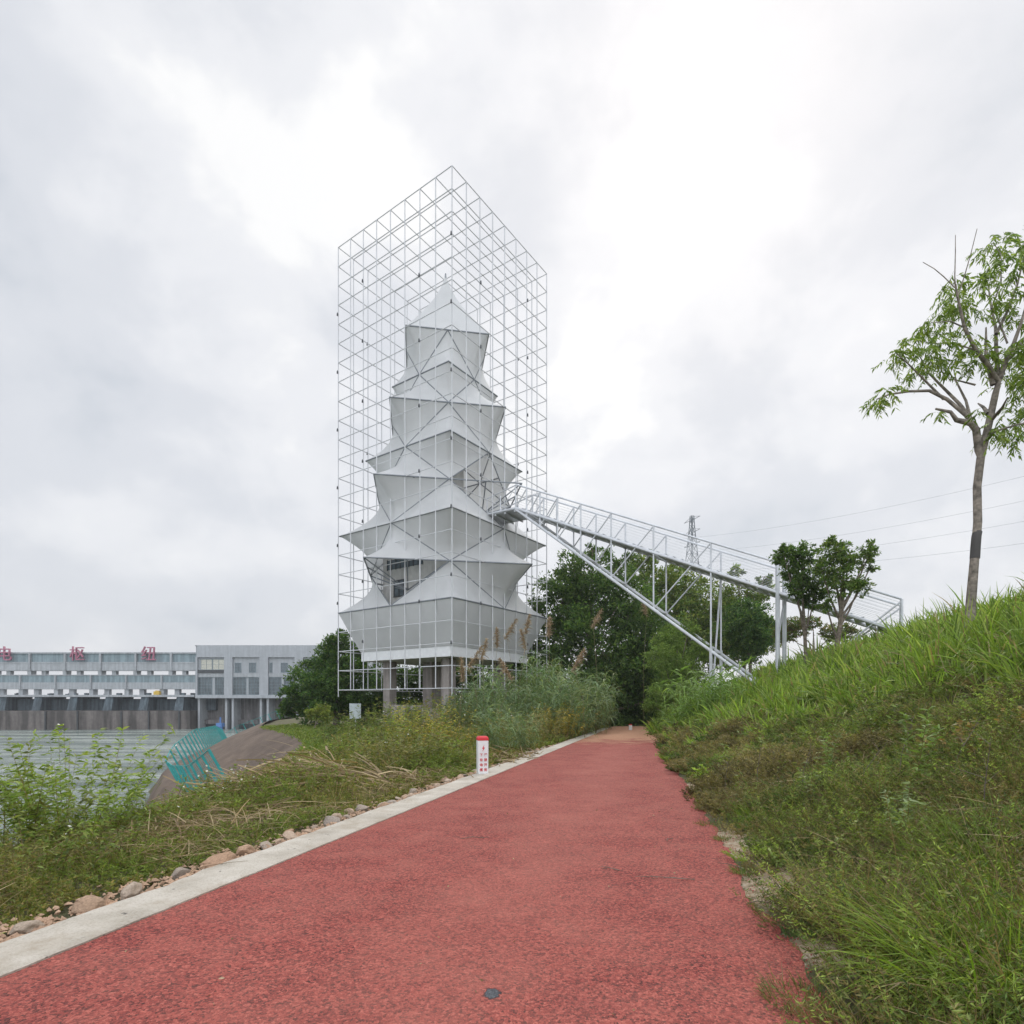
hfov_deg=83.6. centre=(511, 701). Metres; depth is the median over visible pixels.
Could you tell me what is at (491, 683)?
reed clump
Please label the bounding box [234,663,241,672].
window
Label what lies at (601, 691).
reed clump
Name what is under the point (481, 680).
reed clump
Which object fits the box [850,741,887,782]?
dead stem
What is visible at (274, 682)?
window
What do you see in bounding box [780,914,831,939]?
grass tuft
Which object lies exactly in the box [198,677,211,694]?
window
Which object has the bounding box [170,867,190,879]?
stone
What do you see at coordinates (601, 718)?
reed clump
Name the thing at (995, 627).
tall grass
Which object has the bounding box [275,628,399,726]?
bushy tree
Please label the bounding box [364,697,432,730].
weed bush
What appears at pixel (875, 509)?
power line
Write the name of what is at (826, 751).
tall weed
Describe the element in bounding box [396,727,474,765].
weed bush
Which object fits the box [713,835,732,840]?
grass tuft
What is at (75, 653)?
sign character
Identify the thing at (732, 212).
sky
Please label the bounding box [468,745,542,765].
dry stalk heap
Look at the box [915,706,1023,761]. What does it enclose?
leafy weed
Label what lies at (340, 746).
weed bush
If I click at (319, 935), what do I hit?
path
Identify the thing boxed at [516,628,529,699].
plumed reed
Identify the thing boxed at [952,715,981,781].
dead stem
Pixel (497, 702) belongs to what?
reed clump
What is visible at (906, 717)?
tall weed
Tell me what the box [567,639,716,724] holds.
broadleaf tree
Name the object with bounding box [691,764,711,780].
leafy weed
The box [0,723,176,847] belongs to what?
river shrub
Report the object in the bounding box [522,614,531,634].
plumed reed
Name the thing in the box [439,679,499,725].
reed clump
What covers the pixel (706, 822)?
grass tuft
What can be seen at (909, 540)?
power line
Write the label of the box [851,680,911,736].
tall weed
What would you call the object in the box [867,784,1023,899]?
grass tuft
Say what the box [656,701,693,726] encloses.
reed clump
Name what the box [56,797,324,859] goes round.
dry stalk heap
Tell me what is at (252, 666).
window
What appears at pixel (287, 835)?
rubble stone
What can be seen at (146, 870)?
verge weeds
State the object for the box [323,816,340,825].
rubble stone
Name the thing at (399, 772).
dry stalk heap
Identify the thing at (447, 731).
weed bush
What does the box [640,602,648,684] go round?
plumed reed
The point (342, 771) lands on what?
dry reed heap
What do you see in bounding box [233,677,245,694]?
window
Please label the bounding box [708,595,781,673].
round shrub
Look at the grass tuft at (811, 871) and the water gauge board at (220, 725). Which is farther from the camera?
the water gauge board at (220, 725)
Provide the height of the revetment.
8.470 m
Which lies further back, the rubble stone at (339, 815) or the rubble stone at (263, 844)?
the rubble stone at (339, 815)
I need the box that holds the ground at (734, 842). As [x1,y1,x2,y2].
[0,690,1023,1023]
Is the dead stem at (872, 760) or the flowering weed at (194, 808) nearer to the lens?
the dead stem at (872, 760)
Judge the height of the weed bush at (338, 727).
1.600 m
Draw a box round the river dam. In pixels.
[0,652,217,729]
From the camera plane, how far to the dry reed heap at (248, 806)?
9.50 m
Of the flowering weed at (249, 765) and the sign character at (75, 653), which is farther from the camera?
the sign character at (75, 653)
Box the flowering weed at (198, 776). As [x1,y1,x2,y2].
[196,775,253,799]
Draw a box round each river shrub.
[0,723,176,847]
[0,740,140,853]
[9,799,151,881]
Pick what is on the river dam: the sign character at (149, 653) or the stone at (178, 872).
the sign character at (149, 653)
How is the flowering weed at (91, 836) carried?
on the ground at (734, 842)
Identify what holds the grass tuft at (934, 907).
on the ground at (734, 842)
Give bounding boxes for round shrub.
[303,702,335,727]
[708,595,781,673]
[770,615,862,650]
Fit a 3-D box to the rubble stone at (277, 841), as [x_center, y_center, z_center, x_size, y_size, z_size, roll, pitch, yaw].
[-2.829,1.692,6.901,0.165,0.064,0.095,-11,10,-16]
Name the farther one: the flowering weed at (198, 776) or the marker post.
the marker post
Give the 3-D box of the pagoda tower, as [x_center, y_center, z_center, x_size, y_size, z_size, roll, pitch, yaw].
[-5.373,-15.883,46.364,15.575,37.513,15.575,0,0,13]
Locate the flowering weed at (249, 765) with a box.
[226,756,294,784]
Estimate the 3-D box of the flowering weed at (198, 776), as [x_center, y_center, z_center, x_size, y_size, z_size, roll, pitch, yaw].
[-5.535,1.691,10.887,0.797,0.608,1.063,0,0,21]
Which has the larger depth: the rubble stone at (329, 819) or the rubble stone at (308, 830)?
the rubble stone at (329, 819)
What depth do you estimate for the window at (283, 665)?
159.96 m
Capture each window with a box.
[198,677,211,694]
[200,659,211,669]
[212,659,223,669]
[215,677,223,694]
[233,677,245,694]
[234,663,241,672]
[248,677,258,694]
[249,663,255,672]
[269,663,272,672]
[269,677,281,694]
[280,663,287,672]
[284,677,293,692]
[393,579,403,597]
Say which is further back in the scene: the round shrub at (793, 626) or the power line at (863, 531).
the power line at (863, 531)
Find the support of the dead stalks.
on the ground at (734, 842)
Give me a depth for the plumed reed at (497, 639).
32.97 m
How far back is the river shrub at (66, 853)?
5.70 m
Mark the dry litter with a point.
(304, 811)
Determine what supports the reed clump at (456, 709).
on the ground at (734, 842)
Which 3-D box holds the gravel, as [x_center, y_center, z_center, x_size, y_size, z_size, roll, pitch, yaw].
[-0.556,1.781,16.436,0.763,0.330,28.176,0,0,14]
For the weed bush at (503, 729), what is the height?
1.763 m
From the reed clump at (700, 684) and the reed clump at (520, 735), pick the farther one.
the reed clump at (700, 684)
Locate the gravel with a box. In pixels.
[0,738,572,942]
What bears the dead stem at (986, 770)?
on the ground at (734, 842)
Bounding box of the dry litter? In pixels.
[0,756,499,911]
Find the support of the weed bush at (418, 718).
on the ground at (734, 842)
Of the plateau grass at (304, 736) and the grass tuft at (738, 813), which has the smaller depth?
the grass tuft at (738, 813)
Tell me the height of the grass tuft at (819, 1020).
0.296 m
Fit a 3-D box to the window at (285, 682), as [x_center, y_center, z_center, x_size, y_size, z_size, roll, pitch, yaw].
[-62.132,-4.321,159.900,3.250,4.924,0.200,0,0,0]
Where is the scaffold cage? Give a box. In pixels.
[337,165,546,696]
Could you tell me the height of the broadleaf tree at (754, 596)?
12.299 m
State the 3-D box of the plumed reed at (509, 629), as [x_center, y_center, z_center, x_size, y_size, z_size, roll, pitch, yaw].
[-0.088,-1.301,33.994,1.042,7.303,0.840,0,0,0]
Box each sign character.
[0,646,11,659]
[69,646,84,660]
[141,646,155,659]
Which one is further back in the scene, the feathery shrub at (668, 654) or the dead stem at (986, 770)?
the feathery shrub at (668, 654)
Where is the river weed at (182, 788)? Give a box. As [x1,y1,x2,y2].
[163,778,208,808]
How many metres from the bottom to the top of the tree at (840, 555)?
6.662 m
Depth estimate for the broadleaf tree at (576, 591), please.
48.05 m
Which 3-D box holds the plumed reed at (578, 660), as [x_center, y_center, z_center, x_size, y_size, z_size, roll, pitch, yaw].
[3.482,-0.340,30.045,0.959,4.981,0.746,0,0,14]
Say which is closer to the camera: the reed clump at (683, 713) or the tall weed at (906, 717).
the tall weed at (906, 717)
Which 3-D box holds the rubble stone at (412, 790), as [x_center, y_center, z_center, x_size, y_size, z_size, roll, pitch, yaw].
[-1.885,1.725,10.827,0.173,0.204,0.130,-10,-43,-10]
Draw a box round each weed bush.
[307,751,380,773]
[311,713,382,743]
[322,722,398,759]
[335,710,424,751]
[337,702,409,731]
[347,726,442,768]
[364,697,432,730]
[367,705,459,744]
[392,692,461,729]
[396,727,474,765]
[399,706,487,751]
[408,690,478,729]
[427,716,502,738]
[477,709,543,745]
[508,703,569,740]
[532,701,584,738]
[557,703,599,734]
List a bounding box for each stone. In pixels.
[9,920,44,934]
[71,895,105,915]
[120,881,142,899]
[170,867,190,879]
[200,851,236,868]
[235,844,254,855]
[260,841,272,849]
[272,838,283,845]
[282,831,297,840]
[301,829,311,832]
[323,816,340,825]
[331,813,341,819]
[344,808,355,814]
[355,804,367,811]
[409,788,416,792]
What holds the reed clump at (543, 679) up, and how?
on the ground at (734, 842)
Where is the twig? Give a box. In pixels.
[635,876,694,879]
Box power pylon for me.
[684,515,703,604]
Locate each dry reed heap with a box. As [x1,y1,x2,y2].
[123,782,343,821]
[163,740,472,804]
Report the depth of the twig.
5.33 m
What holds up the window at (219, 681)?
in the powerhouse
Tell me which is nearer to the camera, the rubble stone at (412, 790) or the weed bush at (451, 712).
the rubble stone at (412, 790)
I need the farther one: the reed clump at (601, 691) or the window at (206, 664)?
the window at (206, 664)
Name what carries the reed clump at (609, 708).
on the ground at (734, 842)
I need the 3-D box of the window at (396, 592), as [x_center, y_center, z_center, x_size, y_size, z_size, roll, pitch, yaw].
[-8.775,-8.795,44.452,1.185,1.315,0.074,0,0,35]
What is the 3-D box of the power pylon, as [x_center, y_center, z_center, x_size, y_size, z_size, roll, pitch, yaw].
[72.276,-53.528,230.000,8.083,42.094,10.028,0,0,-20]
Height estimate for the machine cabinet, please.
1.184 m
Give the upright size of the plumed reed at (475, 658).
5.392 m
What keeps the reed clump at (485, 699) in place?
on the ground at (734, 842)
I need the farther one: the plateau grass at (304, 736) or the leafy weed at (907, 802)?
the plateau grass at (304, 736)
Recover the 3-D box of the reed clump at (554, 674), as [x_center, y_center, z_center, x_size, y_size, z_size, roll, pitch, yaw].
[2.756,-0.395,34.146,4.820,5.382,5.351,0,0,-30]
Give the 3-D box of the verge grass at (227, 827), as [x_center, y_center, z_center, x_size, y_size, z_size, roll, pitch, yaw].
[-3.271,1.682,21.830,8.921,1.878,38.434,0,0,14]
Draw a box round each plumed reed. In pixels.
[456,656,466,728]
[467,645,484,725]
[478,638,489,709]
[491,627,501,700]
[496,657,514,714]
[504,619,518,700]
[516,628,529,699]
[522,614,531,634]
[545,616,552,637]
[571,648,586,733]
[589,608,602,707]
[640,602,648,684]
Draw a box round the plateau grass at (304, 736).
[260,723,604,749]
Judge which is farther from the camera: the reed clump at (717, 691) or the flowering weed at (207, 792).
the reed clump at (717, 691)
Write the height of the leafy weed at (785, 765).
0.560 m
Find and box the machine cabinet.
[153,691,160,694]
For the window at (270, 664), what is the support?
in the powerhouse
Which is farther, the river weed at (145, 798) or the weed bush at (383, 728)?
the weed bush at (383, 728)
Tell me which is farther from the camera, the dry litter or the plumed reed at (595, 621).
the plumed reed at (595, 621)
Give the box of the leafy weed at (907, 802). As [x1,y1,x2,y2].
[880,782,935,831]
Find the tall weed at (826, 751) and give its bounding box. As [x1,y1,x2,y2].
[819,732,842,777]
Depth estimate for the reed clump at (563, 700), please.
29.70 m
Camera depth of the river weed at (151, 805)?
8.07 m
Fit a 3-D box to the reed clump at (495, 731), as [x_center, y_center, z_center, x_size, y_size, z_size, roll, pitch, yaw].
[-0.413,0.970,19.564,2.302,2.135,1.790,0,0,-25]
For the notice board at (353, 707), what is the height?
2.250 m
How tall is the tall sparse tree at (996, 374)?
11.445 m
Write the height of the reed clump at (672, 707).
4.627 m
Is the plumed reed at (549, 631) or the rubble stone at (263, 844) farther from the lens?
the plumed reed at (549, 631)
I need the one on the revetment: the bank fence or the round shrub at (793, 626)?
the bank fence
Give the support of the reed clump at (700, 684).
on the ground at (734, 842)
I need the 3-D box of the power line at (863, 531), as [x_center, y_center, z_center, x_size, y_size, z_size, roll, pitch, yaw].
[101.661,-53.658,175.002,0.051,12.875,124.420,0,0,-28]
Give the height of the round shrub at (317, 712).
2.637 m
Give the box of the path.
[0,726,837,1023]
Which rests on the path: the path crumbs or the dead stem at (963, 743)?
the path crumbs
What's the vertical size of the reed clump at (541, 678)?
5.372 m
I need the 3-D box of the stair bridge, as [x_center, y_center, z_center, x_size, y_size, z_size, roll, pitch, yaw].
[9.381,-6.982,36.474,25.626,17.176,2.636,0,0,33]
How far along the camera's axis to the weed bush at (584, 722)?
33.11 m
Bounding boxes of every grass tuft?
[693,819,719,826]
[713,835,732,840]
[727,792,803,826]
[727,864,760,876]
[751,961,850,1019]
[776,979,928,1023]
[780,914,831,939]
[782,854,850,885]
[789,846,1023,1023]
[802,850,1023,966]
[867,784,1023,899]
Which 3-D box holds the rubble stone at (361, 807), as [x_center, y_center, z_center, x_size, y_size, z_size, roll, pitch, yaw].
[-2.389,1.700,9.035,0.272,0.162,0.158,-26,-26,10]
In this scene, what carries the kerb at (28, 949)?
on the ground at (734, 842)
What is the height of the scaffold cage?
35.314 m
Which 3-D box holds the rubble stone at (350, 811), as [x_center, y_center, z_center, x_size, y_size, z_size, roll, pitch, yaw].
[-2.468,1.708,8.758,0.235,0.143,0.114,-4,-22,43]
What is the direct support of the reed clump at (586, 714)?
on the ground at (734, 842)
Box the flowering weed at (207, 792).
[181,765,251,802]
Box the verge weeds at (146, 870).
[0,722,598,933]
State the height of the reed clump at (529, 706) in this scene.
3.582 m
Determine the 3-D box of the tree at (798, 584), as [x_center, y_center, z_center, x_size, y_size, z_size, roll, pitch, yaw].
[14.002,-4.199,27.921,2.627,7.251,2.577,0,0,-33]
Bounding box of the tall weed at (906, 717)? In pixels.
[895,706,945,793]
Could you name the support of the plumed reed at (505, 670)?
on the ground at (734, 842)
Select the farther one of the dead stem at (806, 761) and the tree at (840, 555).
the tree at (840, 555)
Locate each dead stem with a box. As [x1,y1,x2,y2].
[802,743,815,781]
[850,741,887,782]
[898,714,916,781]
[941,730,996,809]
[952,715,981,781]
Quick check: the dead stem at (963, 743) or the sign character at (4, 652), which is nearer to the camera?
the dead stem at (963, 743)
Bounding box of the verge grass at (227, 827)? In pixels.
[0,721,581,925]
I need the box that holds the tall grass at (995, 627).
[638,572,1023,742]
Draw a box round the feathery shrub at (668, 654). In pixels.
[640,620,713,721]
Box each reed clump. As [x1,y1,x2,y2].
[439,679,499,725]
[443,697,476,725]
[456,689,490,728]
[460,666,516,723]
[465,682,520,728]
[468,699,532,750]
[469,664,524,721]
[475,658,546,723]
[486,677,535,727]
[501,706,547,750]
[511,650,576,728]
[511,662,589,720]
[515,683,573,731]
[517,669,593,733]
[524,652,588,702]
[528,647,606,732]
[542,673,599,736]
[563,668,616,733]
[568,669,623,732]
[575,666,616,729]
[584,681,622,728]
[651,672,716,720]
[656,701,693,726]
[661,676,728,724]
[668,669,735,717]
[670,655,756,718]
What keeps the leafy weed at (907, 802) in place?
on the ground at (734, 842)
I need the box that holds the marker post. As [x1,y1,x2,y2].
[476,736,488,773]
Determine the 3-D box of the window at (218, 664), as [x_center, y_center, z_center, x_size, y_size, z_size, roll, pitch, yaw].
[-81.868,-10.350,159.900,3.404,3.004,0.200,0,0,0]
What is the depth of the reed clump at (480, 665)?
35.15 m
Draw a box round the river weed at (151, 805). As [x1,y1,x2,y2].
[85,777,162,827]
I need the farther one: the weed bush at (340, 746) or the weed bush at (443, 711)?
the weed bush at (443, 711)
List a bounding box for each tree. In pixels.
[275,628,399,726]
[372,662,528,721]
[506,542,703,726]
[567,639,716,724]
[622,549,728,671]
[693,563,789,676]
[768,539,829,661]
[805,534,881,653]
[859,225,1023,629]
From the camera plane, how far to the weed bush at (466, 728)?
23.01 m
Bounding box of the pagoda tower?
[338,273,546,728]
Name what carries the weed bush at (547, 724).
on the ground at (734, 842)
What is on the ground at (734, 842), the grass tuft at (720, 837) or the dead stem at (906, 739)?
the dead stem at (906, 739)
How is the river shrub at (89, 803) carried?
on the ground at (734, 842)
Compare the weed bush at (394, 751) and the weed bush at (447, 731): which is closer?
the weed bush at (394, 751)
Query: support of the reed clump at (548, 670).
on the ground at (734, 842)
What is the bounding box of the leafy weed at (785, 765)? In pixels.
[776,754,801,774]
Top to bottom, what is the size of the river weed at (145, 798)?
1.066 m
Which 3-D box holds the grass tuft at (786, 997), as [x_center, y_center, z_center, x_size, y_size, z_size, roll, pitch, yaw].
[1.600,1.591,3.159,0.581,0.152,0.569,0,0,0]
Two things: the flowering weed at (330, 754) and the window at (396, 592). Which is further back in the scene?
the window at (396, 592)
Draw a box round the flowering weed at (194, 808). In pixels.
[150,786,227,821]
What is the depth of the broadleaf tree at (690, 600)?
58.34 m
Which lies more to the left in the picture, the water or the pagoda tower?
the water
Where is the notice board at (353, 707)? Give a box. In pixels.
[349,704,360,719]
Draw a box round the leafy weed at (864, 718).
[826,716,872,742]
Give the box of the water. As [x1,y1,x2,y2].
[0,729,244,845]
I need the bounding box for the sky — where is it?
[0,0,1023,702]
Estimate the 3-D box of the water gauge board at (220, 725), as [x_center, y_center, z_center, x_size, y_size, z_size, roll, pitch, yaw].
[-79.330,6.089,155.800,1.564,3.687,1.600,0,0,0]
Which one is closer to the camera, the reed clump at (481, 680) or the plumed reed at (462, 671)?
the plumed reed at (462, 671)
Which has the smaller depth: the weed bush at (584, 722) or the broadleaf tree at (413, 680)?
the weed bush at (584, 722)
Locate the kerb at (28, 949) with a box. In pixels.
[0,728,607,977]
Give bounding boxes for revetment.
[144,714,308,811]
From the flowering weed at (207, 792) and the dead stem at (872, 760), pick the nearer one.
the dead stem at (872, 760)
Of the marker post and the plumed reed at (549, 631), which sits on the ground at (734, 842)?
the plumed reed at (549, 631)
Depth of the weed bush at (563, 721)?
28.70 m
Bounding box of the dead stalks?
[690,677,1023,1023]
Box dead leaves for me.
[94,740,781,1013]
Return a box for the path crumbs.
[668,784,872,1023]
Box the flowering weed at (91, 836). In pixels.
[40,813,147,857]
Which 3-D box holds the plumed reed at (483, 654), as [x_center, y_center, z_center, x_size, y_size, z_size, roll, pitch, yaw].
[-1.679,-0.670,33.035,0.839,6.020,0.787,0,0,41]
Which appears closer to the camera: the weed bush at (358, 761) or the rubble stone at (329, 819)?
the rubble stone at (329, 819)
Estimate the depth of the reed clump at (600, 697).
34.31 m
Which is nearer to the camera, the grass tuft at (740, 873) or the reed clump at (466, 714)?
the grass tuft at (740, 873)
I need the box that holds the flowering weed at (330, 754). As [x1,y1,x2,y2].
[292,747,350,766]
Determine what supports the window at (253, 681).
in the powerhouse
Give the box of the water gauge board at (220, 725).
[216,717,224,729]
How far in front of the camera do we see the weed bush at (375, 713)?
29.76 m
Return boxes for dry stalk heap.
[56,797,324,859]
[298,758,453,799]
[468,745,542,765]
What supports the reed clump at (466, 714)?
on the ground at (734, 842)
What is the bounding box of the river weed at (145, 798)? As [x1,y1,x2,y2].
[119,761,147,814]
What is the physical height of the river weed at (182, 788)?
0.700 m
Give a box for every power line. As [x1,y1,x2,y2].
[700,501,1020,551]
[704,476,1023,536]
[715,521,1023,561]
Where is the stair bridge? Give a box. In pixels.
[486,484,902,686]
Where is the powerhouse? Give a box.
[195,645,382,728]
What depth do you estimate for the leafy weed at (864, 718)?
10.54 m
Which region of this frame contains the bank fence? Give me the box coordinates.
[165,711,279,790]
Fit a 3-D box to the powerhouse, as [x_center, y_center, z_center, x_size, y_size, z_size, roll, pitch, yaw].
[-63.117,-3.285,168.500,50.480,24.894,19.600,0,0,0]
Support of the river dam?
in the water

